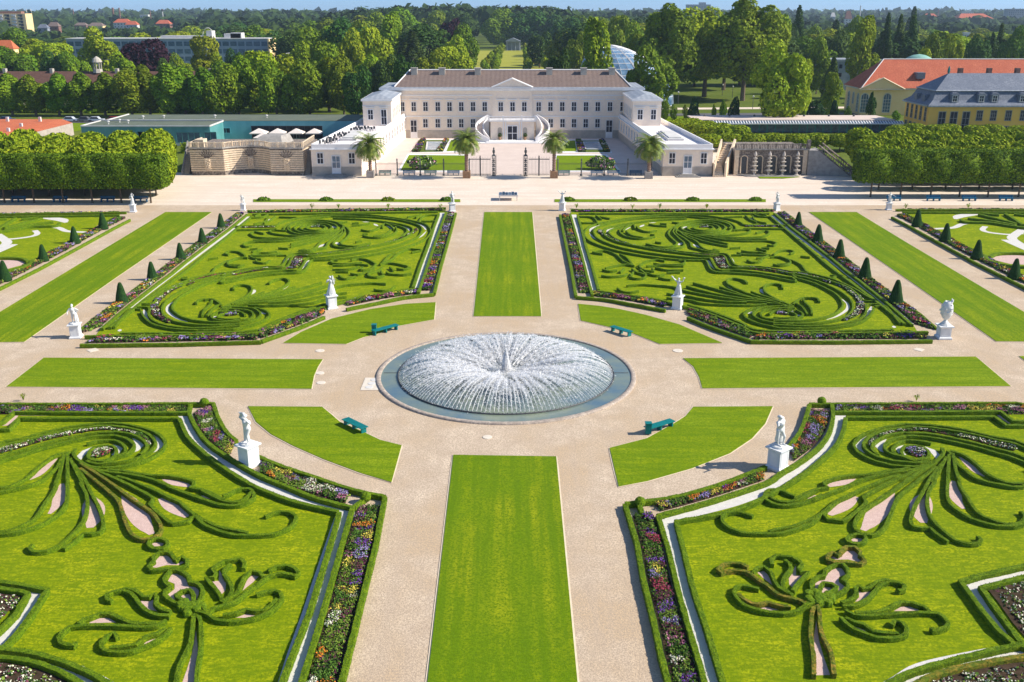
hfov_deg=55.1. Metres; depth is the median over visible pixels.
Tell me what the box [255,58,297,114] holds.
broadleaf tree
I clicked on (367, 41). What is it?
broadleaf tree
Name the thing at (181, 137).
window
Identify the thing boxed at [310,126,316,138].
window
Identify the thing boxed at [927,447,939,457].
white gravel inlay
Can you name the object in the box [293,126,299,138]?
window
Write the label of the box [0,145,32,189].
clipped lime
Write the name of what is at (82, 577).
parterre lawn
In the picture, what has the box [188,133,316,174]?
rusticated wall
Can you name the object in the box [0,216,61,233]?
fan hedge
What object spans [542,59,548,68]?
young lime
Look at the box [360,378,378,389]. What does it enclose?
drain panel
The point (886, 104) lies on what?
window
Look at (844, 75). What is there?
distant building
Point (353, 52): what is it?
broadleaf tree
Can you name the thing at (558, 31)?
broadleaf tree
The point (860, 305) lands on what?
flower bed
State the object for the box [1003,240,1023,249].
white gravel inlay
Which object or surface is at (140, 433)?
flower bed
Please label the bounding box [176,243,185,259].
cone yew
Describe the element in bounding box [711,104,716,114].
round shrub
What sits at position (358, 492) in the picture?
border hedge
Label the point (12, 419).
gravel strip
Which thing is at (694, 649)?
border hedge
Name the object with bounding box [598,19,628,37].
broadleaf tree
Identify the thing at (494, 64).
young lime
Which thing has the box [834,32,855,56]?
broadleaf tree
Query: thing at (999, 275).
border hedge
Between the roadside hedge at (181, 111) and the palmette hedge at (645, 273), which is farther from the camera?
the roadside hedge at (181, 111)
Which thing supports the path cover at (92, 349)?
on the gravel path at (614, 637)
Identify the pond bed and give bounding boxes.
[420,140,447,151]
[581,140,602,151]
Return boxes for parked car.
[63,116,78,121]
[77,116,89,121]
[88,116,104,121]
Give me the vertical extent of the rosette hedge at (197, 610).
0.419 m
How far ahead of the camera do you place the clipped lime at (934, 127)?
234.44 m
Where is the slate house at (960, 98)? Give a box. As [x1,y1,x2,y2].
[902,66,1023,130]
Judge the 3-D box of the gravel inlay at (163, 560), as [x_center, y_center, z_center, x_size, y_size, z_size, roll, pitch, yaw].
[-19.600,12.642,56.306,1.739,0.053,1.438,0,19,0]
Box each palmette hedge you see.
[181,248,286,280]
[330,248,421,280]
[592,250,685,281]
[731,247,836,278]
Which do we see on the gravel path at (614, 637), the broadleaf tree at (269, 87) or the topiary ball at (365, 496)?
the topiary ball at (365, 496)
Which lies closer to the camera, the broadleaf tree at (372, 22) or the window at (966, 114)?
the window at (966, 114)
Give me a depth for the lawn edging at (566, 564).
54.53 m
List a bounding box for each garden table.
[318,139,330,143]
[364,126,374,131]
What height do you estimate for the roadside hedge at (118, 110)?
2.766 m
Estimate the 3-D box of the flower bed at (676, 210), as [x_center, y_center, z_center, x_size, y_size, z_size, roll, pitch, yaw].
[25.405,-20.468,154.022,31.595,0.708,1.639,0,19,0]
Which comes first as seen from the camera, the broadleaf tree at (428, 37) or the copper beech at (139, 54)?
the copper beech at (139, 54)
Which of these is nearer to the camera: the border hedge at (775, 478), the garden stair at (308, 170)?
the border hedge at (775, 478)
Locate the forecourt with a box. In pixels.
[0,144,1023,204]
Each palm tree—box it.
[350,131,385,177]
[448,127,481,177]
[538,129,568,177]
[632,132,667,178]
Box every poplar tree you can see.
[792,5,804,40]
[830,19,839,35]
[876,12,892,58]
[892,14,904,57]
[904,6,918,32]
[904,15,917,57]
[992,23,1006,57]
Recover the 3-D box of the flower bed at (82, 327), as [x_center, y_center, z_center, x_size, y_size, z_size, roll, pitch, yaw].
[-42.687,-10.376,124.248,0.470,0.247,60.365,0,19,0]
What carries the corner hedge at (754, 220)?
on the parterre lawn at (701, 273)
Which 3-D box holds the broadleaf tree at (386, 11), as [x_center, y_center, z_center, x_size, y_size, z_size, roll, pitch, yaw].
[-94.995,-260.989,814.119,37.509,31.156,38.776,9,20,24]
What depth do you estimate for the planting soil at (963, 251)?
127.31 m
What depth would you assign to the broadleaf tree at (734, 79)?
411.66 m
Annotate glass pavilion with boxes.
[80,114,362,144]
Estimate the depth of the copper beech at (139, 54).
380.51 m
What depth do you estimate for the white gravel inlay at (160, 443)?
71.55 m
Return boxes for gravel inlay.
[0,230,39,239]
[0,234,11,248]
[0,244,17,251]
[0,260,23,268]
[30,458,57,479]
[43,218,68,222]
[48,483,65,513]
[56,227,86,232]
[77,448,89,459]
[82,496,104,527]
[90,618,114,622]
[112,445,122,454]
[121,492,154,534]
[133,438,143,451]
[141,600,156,610]
[152,542,162,545]
[153,435,162,452]
[153,556,183,567]
[158,498,188,517]
[162,479,190,486]
[166,302,187,321]
[168,574,198,600]
[183,633,197,681]
[213,571,225,592]
[236,614,254,617]
[243,575,257,589]
[758,571,771,583]
[789,566,801,586]
[814,622,829,674]
[815,568,844,592]
[826,299,849,319]
[828,479,854,486]
[828,496,858,515]
[831,551,859,561]
[851,538,862,541]
[855,591,869,601]
[856,437,864,452]
[861,493,894,530]
[875,439,885,451]
[895,607,917,610]
[909,493,932,522]
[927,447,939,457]
[934,223,965,228]
[949,481,965,508]
[953,214,977,218]
[959,457,983,475]
[980,226,1022,234]
[993,255,1023,264]
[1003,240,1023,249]
[1007,229,1023,246]
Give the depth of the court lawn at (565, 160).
204.76 m
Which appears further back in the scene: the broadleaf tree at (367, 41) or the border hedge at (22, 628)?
the broadleaf tree at (367, 41)
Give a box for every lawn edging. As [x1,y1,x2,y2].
[0,212,211,342]
[8,360,322,388]
[247,406,402,482]
[286,305,435,343]
[425,455,579,681]
[473,212,541,316]
[578,306,706,343]
[609,406,773,486]
[682,357,1011,388]
[809,212,1020,341]
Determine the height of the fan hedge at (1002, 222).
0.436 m
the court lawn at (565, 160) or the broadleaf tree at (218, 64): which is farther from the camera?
the broadleaf tree at (218, 64)
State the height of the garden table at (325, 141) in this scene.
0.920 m
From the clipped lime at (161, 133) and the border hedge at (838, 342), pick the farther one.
the clipped lime at (161, 133)
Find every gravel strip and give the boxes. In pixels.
[0,592,40,644]
[3,415,21,425]
[57,666,109,681]
[100,217,248,327]
[178,416,340,509]
[278,509,354,681]
[415,213,443,287]
[572,215,595,289]
[662,519,717,681]
[665,415,845,518]
[772,216,911,322]
[884,648,1023,681]
[967,571,1023,634]
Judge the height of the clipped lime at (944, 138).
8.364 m
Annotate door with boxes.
[331,155,340,173]
[381,109,386,124]
[410,120,417,137]
[605,120,612,137]
[683,155,692,173]
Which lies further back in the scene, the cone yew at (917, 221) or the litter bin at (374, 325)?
the cone yew at (917, 221)
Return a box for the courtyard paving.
[364,138,659,174]
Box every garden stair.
[181,141,191,173]
[305,145,311,173]
[712,139,735,176]
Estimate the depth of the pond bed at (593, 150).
220.82 m
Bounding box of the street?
[69,119,105,122]
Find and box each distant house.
[0,40,18,52]
[37,24,49,32]
[48,22,61,32]
[74,23,87,28]
[88,23,105,27]
[113,19,129,27]
[125,21,139,27]
[155,20,172,27]
[844,11,851,24]
[954,13,993,18]
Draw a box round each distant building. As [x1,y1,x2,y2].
[686,4,710,10]
[811,58,882,89]
[962,32,969,36]
[1003,9,1023,17]
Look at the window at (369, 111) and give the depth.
221.21 m
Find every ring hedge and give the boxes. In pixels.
[0,256,34,271]
[146,536,169,551]
[844,532,867,547]
[983,252,1023,268]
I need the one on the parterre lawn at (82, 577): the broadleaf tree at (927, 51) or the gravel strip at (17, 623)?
the gravel strip at (17, 623)
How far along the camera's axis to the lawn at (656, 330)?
98.63 m
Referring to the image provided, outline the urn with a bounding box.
[934,298,954,339]
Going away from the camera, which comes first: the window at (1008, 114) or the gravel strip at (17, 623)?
the gravel strip at (17, 623)
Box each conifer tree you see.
[397,30,424,65]
[819,55,839,101]
[865,92,876,114]
[988,31,995,57]
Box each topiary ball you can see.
[200,398,208,406]
[360,491,370,501]
[634,496,645,506]
[817,397,825,402]
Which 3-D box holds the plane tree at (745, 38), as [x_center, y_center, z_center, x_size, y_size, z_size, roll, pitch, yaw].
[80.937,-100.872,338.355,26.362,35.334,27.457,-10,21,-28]
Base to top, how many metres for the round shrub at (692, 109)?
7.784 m
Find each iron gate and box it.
[470,147,496,175]
[524,147,549,175]
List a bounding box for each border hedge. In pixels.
[0,212,126,215]
[0,214,119,217]
[0,219,130,290]
[0,402,214,407]
[0,410,188,425]
[0,416,178,432]
[0,579,50,646]
[0,586,30,636]
[0,646,112,681]
[0,654,85,681]
[79,340,261,347]
[84,288,414,338]
[100,214,247,330]
[107,216,251,329]
[119,303,325,334]
[177,418,338,515]
[187,403,352,510]
[211,403,238,444]
[247,207,445,211]
[252,211,437,215]
[259,455,387,500]
[260,316,325,343]
[279,511,341,681]
[298,506,354,681]
[338,498,386,681]
[346,293,433,311]
[353,498,370,511]
[411,214,439,287]
[417,212,446,293]
[433,213,456,295]
[559,214,576,298]
[569,213,593,296]
[571,209,774,211]
[576,215,599,289]
[576,296,665,312]
[579,213,768,214]
[597,290,928,335]
[622,503,671,681]
[625,465,767,508]
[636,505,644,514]
[655,515,707,681]
[656,403,834,518]
[673,521,725,681]
[674,417,847,524]
[686,316,750,342]
[687,304,893,331]
[750,339,932,344]
[769,215,905,325]
[773,213,913,326]
[785,211,936,329]
[788,404,811,452]
[809,401,1023,407]
[834,410,1023,423]
[846,415,1023,428]
[885,642,1023,681]
[891,217,1023,289]
[895,209,1023,211]
[902,212,1023,213]
[913,653,1023,681]
[957,563,1023,644]
[977,574,1023,651]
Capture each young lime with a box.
[480,59,490,68]
[490,59,498,68]
[522,59,532,68]
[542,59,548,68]
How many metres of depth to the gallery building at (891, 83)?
295.71 m
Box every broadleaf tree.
[0,27,28,50]
[0,46,34,70]
[0,46,39,70]
[16,36,52,39]
[19,41,40,65]
[24,38,57,43]
[33,42,76,70]
[40,50,66,70]
[59,50,91,70]
[77,26,119,70]
[108,51,135,70]
[129,32,150,37]
[155,57,176,70]
[157,31,190,37]
[169,52,193,70]
[180,25,209,34]
[189,35,218,70]
[197,29,223,37]
[200,63,246,114]
[208,61,225,74]
[210,52,224,67]
[216,22,253,34]
[217,25,253,37]
[217,55,258,113]
[225,48,241,65]
[240,24,265,37]
[240,50,277,111]
[252,30,286,59]
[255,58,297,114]
[268,29,309,61]
[275,53,309,102]
[276,22,299,33]
[282,40,309,66]
[283,20,315,34]
[283,59,329,114]
[292,27,329,59]
[297,26,319,36]
[309,41,339,68]
[310,60,318,67]
[316,17,341,35]
[321,18,373,67]
[322,54,360,114]
[331,16,370,27]
[335,27,365,70]
[341,65,372,114]
[352,19,369,27]
[353,54,378,72]
[359,26,393,69]
[362,60,389,95]
[364,11,384,26]
[371,54,399,91]
[375,17,412,38]
[377,7,416,23]
[389,7,421,30]
[393,54,416,81]
[398,23,452,63]
[416,49,449,68]
[419,10,446,38]
[432,46,473,68]
[444,35,468,62]
[445,8,479,40]
[453,22,479,68]
[479,7,522,44]
[502,9,546,45]
[526,31,551,67]
[531,13,562,36]
[544,32,571,68]
[545,16,579,39]
[547,47,570,68]
[552,22,596,42]
[554,22,601,66]
[565,31,584,68]
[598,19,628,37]
[607,15,629,45]
[622,19,643,49]
[625,45,679,105]
[627,16,649,24]
[631,23,645,34]
[680,71,710,85]
[726,76,740,84]
[750,39,811,116]
[752,35,803,67]
[763,13,791,76]
[788,18,798,42]
[794,58,813,114]
[795,36,838,67]
[803,34,831,48]
[808,24,822,34]
[808,35,830,93]
[812,29,849,57]
[821,72,843,114]
[822,28,836,36]
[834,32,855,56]
[837,15,862,40]
[871,36,923,57]
[874,26,895,44]
[892,23,929,37]
[904,31,925,40]
[918,32,944,57]
[919,48,931,56]
[927,29,961,35]
[942,33,964,57]
[954,28,989,38]
[955,36,971,56]
[964,33,991,57]
[968,33,986,57]
[975,36,1017,57]
[983,32,1008,40]
[994,25,1023,57]
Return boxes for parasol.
[249,128,268,133]
[268,128,286,133]
[289,128,304,137]
[305,128,322,135]
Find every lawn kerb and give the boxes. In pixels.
[398,154,464,171]
[411,139,460,152]
[556,154,620,171]
[563,139,611,152]
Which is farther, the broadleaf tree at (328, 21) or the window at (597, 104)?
the broadleaf tree at (328, 21)
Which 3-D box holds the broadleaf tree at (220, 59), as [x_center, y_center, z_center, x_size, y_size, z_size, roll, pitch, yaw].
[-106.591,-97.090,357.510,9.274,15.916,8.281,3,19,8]
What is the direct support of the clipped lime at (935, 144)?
on the forecourt
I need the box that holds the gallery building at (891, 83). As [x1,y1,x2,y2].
[844,58,1023,114]
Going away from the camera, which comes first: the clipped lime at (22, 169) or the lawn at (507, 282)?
the lawn at (507, 282)
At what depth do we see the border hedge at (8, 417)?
76.37 m
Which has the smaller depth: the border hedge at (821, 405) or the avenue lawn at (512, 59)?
the border hedge at (821, 405)
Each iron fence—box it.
[375,158,469,175]
[557,158,651,175]
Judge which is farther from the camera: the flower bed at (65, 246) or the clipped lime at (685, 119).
the clipped lime at (685, 119)
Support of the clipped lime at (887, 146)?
on the forecourt
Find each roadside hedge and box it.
[0,108,10,112]
[44,108,71,112]
[82,108,100,112]
[108,107,138,112]
[154,109,180,112]
[174,109,195,112]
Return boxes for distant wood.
[0,1,1023,38]
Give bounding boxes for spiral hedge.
[113,278,395,331]
[242,219,370,252]
[616,277,900,329]
[645,219,776,252]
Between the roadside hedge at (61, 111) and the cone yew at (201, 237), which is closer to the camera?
the cone yew at (201, 237)
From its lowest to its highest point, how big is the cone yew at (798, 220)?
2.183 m
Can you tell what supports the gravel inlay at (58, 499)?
on the parterre lawn at (82, 577)
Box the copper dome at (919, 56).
[907,54,930,57]
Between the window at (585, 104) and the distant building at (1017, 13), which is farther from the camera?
the distant building at (1017, 13)
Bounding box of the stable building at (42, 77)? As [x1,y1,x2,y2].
[0,56,210,104]
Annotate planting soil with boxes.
[0,428,141,452]
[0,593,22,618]
[0,662,66,681]
[92,337,256,341]
[151,288,176,322]
[193,410,228,451]
[250,210,424,212]
[349,293,414,304]
[562,217,586,291]
[657,478,763,510]
[758,337,913,338]
[791,411,829,459]
[838,285,863,319]
[887,430,1014,449]
[903,218,1020,280]
[935,662,1023,681]
[989,582,1023,634]
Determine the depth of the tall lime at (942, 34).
401.06 m
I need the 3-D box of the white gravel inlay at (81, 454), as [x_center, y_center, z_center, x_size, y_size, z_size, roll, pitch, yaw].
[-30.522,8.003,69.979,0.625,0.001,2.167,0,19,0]
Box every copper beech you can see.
[115,38,171,70]
[440,18,464,40]
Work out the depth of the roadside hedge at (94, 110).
300.92 m
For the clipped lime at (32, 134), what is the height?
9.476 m
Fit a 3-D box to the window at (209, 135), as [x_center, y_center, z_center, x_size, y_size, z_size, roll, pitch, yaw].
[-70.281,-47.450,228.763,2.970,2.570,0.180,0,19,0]
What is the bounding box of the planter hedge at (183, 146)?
[179,142,194,153]
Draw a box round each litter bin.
[371,323,376,332]
[645,421,651,433]
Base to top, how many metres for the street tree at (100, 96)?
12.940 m
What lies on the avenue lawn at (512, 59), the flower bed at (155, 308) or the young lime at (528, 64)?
the young lime at (528, 64)
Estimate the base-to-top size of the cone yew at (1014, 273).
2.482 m
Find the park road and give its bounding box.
[668,112,857,115]
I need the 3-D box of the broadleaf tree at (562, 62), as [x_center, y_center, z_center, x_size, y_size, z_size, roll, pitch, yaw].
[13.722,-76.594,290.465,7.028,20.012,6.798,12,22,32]
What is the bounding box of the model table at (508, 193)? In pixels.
[499,192,517,200]
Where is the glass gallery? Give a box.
[687,114,903,132]
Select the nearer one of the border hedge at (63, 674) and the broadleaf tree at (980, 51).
the border hedge at (63, 674)
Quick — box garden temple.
[506,38,520,49]
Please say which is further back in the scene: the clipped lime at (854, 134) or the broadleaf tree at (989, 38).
the broadleaf tree at (989, 38)
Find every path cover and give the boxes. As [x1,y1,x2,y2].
[87,348,97,351]
[483,435,491,438]
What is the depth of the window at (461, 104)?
240.18 m
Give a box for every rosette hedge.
[56,557,300,681]
[716,553,950,679]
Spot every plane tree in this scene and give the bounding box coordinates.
[625,30,662,52]
[633,3,703,79]
[682,6,735,96]
[710,0,790,100]
[712,17,729,89]
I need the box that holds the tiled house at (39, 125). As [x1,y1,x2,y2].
[0,117,73,135]
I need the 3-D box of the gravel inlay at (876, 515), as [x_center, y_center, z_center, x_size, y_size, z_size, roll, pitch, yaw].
[23.196,10.684,62.033,1.240,0.001,6.331,13,22,33]
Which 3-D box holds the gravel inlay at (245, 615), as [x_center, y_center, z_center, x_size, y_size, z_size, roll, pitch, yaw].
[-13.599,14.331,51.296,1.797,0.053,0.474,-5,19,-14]
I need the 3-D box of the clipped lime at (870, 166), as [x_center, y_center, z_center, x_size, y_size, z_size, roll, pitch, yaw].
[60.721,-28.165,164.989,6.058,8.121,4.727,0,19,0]
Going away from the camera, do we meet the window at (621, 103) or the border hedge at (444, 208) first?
the border hedge at (444, 208)
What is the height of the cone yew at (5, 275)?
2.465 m
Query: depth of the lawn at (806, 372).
85.57 m
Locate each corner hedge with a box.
[251,213,436,224]
[579,212,769,225]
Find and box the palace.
[309,67,714,177]
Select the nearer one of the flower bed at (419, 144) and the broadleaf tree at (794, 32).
the flower bed at (419, 144)
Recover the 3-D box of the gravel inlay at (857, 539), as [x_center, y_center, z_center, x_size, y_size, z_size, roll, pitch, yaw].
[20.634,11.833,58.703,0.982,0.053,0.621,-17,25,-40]
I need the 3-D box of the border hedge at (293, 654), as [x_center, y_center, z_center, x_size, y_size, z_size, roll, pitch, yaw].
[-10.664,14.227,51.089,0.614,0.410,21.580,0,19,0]
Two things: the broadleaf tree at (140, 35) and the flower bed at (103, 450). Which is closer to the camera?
the flower bed at (103, 450)
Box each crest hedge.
[146,549,204,607]
[809,545,866,598]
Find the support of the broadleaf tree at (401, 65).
on the ground at (689, 92)
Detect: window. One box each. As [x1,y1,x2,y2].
[176,132,188,142]
[188,132,200,141]
[204,132,216,140]
[224,128,230,132]
[251,126,257,138]
[269,126,274,132]
[287,126,293,138]
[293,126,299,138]
[299,126,304,138]
[304,126,310,138]
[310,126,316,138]
[316,126,322,138]
[316,152,323,163]
[348,152,355,163]
[367,109,373,119]
[401,102,404,111]
[411,102,416,111]
[423,102,428,111]
[423,119,427,127]
[435,102,440,111]
[435,119,440,127]
[447,102,452,111]
[447,119,451,127]
[458,102,463,111]
[458,119,463,127]
[470,102,475,111]
[470,119,475,127]
[482,102,487,111]
[498,102,503,111]
[510,102,514,111]
[521,102,526,111]
[536,102,541,111]
[547,102,552,111]
[548,119,553,127]
[559,102,564,111]
[560,119,564,127]
[571,102,576,111]
[571,119,576,127]
[583,102,588,111]
[583,119,588,127]
[594,119,599,127]
[595,102,600,111]
[607,102,612,111]
[619,102,622,111]
[637,109,642,119]
[650,109,656,119]
[668,152,675,163]
[700,152,707,163]
[846,91,849,107]
[855,93,859,111]
[859,93,868,112]
[881,93,891,112]
[905,103,908,116]
[910,104,913,117]
[914,105,917,118]
[918,106,922,119]
[923,107,926,121]
[937,111,946,123]
[949,111,957,124]
[961,111,970,127]
[975,110,983,120]
[989,110,997,120]
[1004,110,1012,120]
[1019,110,1023,120]
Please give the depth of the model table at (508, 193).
163.08 m
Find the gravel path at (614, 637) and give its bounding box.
[0,205,1023,681]
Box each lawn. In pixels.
[0,212,210,341]
[0,217,112,268]
[0,414,334,681]
[6,358,322,388]
[73,123,83,131]
[96,210,445,334]
[248,406,401,481]
[253,199,459,201]
[283,302,435,343]
[401,155,464,169]
[427,455,577,681]
[447,140,460,150]
[471,51,543,68]
[474,212,540,315]
[555,199,765,201]
[556,155,616,169]
[562,140,575,150]
[571,212,916,330]
[578,304,721,343]
[610,406,772,485]
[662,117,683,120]
[680,414,1023,681]
[683,356,1009,387]
[810,212,1023,341]
[909,214,1023,274]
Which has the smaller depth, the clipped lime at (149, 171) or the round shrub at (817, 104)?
the clipped lime at (149, 171)
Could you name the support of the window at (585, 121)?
in the palace
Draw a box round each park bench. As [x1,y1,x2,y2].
[10,196,25,201]
[52,196,67,201]
[99,196,114,201]
[134,196,147,201]
[342,417,367,432]
[371,324,398,335]
[379,170,390,174]
[403,170,414,174]
[424,170,436,174]
[447,170,459,174]
[558,170,568,174]
[591,170,602,174]
[607,170,619,174]
[610,325,632,336]
[629,170,641,174]
[644,418,674,430]
[886,195,900,200]
[926,195,940,200]
[961,195,976,200]
[998,195,1012,200]
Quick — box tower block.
[0,11,34,31]
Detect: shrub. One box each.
[257,196,270,200]
[319,196,332,200]
[381,196,394,200]
[440,196,450,200]
[564,196,574,200]
[624,196,637,200]
[661,100,670,118]
[669,104,677,118]
[682,104,687,117]
[686,196,699,200]
[687,97,699,117]
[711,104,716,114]
[719,100,726,114]
[727,96,739,114]
[749,196,762,200]
[806,99,825,114]
[829,100,839,114]
[844,106,851,114]
[892,110,900,120]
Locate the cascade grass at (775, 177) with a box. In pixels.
[759,177,794,178]
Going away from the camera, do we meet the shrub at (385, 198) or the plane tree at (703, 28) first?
the shrub at (385, 198)
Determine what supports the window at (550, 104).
in the palace
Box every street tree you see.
[0,72,22,115]
[15,74,46,115]
[41,72,76,115]
[66,71,93,115]
[90,72,118,115]
[110,67,145,114]
[131,64,158,114]
[148,63,183,114]
[167,65,198,114]
[188,67,218,114]
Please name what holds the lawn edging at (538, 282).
on the gravel path at (614, 637)
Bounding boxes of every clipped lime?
[0,131,7,142]
[0,136,32,149]
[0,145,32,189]
[0,153,19,202]
[3,153,49,202]
[8,128,40,141]
[31,134,69,150]
[32,144,67,189]
[33,153,75,202]
[44,132,73,143]
[63,152,107,202]
[66,142,104,153]
[67,139,100,149]
[73,130,106,144]
[93,153,137,202]
[101,137,135,150]
[105,146,137,153]
[105,151,127,193]
[106,130,139,143]
[123,153,170,202]
[134,135,172,153]
[138,128,177,155]
[139,145,177,189]
[146,159,175,195]
[668,119,684,127]
[675,118,691,126]
[678,121,701,134]
[684,117,701,121]
[690,122,712,135]
[698,120,715,132]
[698,133,722,146]
[706,125,732,146]
[712,122,731,133]
[718,132,742,145]
[725,124,751,141]
[740,133,766,141]
[762,132,786,141]
[784,133,810,146]
[807,132,831,147]
[829,133,851,151]
[843,126,874,155]
[849,138,880,162]
[851,148,897,196]
[864,133,888,143]
[874,143,900,183]
[878,129,900,138]
[884,125,910,132]
[884,136,914,148]
[887,148,927,194]
[893,132,922,145]
[903,123,925,130]
[907,127,933,139]
[910,146,931,183]
[915,139,944,149]
[915,148,958,194]
[922,130,952,145]
[923,124,947,131]
[937,123,961,130]
[938,145,966,150]
[939,126,963,139]
[944,148,987,196]
[948,138,976,148]
[954,133,982,146]
[962,124,988,133]
[966,129,991,139]
[971,143,999,183]
[973,148,1017,196]
[978,137,1010,148]
[981,124,1004,132]
[985,132,1014,148]
[997,128,1021,137]
[1003,148,1023,196]
[1006,125,1023,131]
[1006,146,1023,150]
[1011,139,1023,147]
[1014,132,1023,140]
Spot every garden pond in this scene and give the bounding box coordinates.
[426,141,441,149]
[583,141,602,149]
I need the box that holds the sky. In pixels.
[0,0,1023,11]
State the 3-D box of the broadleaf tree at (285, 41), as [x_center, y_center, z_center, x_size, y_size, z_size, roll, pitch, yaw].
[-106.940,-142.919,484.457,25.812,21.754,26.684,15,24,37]
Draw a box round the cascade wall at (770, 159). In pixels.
[722,140,852,176]
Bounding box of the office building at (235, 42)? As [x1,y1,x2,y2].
[65,27,275,69]
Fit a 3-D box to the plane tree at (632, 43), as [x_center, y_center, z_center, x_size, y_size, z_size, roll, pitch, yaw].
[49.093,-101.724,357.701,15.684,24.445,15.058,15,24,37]
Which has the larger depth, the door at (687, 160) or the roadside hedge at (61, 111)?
the roadside hedge at (61, 111)
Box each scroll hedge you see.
[0,421,166,469]
[141,213,431,326]
[584,214,877,324]
[852,422,1023,468]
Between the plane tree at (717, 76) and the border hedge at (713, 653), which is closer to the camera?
the border hedge at (713, 653)
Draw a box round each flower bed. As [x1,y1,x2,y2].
[0,216,124,282]
[0,404,186,413]
[0,426,150,452]
[0,592,20,617]
[0,663,60,681]
[2,211,119,212]
[81,212,243,331]
[81,214,233,329]
[87,332,257,342]
[91,446,112,457]
[150,284,182,323]
[186,255,303,284]
[193,405,235,454]
[221,310,239,315]
[249,207,442,212]
[258,307,325,336]
[258,460,350,501]
[303,228,417,254]
[306,503,379,681]
[346,289,417,304]
[411,137,425,151]
[422,211,453,290]
[436,137,448,151]
[561,213,588,292]
[574,208,773,211]
[575,138,586,151]
[593,291,666,305]
[598,229,713,254]
[599,138,609,151]
[632,510,696,681]
[654,470,765,509]
[686,308,752,337]
[713,256,830,283]
[744,225,779,226]
[753,330,926,339]
[775,309,793,314]
[777,211,932,328]
[789,407,829,459]
[835,281,864,320]
[835,403,1023,414]
[868,427,1016,449]
[897,213,1023,281]
[903,208,1022,208]
[906,446,925,456]
[932,663,1023,681]
[993,581,1023,629]
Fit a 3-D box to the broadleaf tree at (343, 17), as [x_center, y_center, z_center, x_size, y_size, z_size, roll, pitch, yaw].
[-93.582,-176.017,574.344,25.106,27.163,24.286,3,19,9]
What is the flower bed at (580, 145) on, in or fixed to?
on the planting soil
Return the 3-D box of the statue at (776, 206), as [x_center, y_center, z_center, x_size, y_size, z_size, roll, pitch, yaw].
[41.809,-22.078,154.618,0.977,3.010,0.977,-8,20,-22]
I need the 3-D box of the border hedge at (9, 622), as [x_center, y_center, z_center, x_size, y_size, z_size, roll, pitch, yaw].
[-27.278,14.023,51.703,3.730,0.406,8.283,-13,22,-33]
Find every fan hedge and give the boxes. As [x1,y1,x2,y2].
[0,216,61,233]
[0,451,297,555]
[720,450,1023,547]
[959,213,1023,229]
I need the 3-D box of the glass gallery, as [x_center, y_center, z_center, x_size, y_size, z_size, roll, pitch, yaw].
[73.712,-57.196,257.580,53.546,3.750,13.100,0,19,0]
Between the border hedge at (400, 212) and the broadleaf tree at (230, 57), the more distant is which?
the broadleaf tree at (230, 57)
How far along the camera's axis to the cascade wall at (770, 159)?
187.40 m
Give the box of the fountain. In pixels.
[376,332,635,424]
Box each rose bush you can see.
[406,155,437,168]
[585,155,615,169]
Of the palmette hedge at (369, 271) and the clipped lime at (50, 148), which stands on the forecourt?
the clipped lime at (50, 148)
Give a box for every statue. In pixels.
[66,304,82,338]
[128,193,136,212]
[234,412,261,467]
[239,195,245,210]
[324,276,338,309]
[448,191,455,211]
[558,190,565,210]
[671,276,684,309]
[765,415,792,472]
[773,192,781,210]
[885,192,895,209]
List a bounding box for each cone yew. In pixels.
[0,260,11,281]
[38,244,48,261]
[69,226,80,243]
[98,212,108,229]
[115,282,128,302]
[146,261,157,278]
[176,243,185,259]
[198,228,207,243]
[216,213,225,226]
[793,212,802,224]
[812,224,823,242]
[833,239,844,258]
[857,257,871,279]
[888,280,903,303]
[911,209,922,226]
[939,223,950,241]
[970,240,982,259]
[1007,258,1020,279]
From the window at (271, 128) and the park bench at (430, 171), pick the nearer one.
the park bench at (430, 171)
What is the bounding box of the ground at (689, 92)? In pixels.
[0,31,903,171]
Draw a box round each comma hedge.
[278,221,397,249]
[619,222,739,249]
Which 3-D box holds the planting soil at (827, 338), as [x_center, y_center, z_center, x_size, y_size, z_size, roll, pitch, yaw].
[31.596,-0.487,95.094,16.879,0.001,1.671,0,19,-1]
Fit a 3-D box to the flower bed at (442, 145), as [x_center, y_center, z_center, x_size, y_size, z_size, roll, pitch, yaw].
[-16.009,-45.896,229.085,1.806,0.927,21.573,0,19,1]
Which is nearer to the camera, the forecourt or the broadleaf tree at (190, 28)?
the forecourt
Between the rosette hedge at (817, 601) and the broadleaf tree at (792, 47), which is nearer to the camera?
the rosette hedge at (817, 601)
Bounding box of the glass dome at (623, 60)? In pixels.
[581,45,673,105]
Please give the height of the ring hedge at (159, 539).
0.361 m
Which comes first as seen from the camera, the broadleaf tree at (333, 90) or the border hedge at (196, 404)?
the border hedge at (196, 404)
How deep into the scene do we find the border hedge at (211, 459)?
64.87 m
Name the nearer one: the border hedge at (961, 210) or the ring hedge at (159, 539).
the ring hedge at (159, 539)
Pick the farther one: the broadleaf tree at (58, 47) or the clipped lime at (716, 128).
the broadleaf tree at (58, 47)
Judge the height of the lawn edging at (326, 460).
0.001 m
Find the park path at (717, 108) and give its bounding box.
[669,107,843,109]
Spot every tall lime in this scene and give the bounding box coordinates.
[21,38,51,56]
[53,36,73,41]
[314,26,329,38]
[315,57,338,111]
[349,15,369,24]
[379,11,403,59]
[564,15,587,23]
[581,16,613,68]
[844,15,880,79]
[917,34,928,39]
[928,30,965,57]

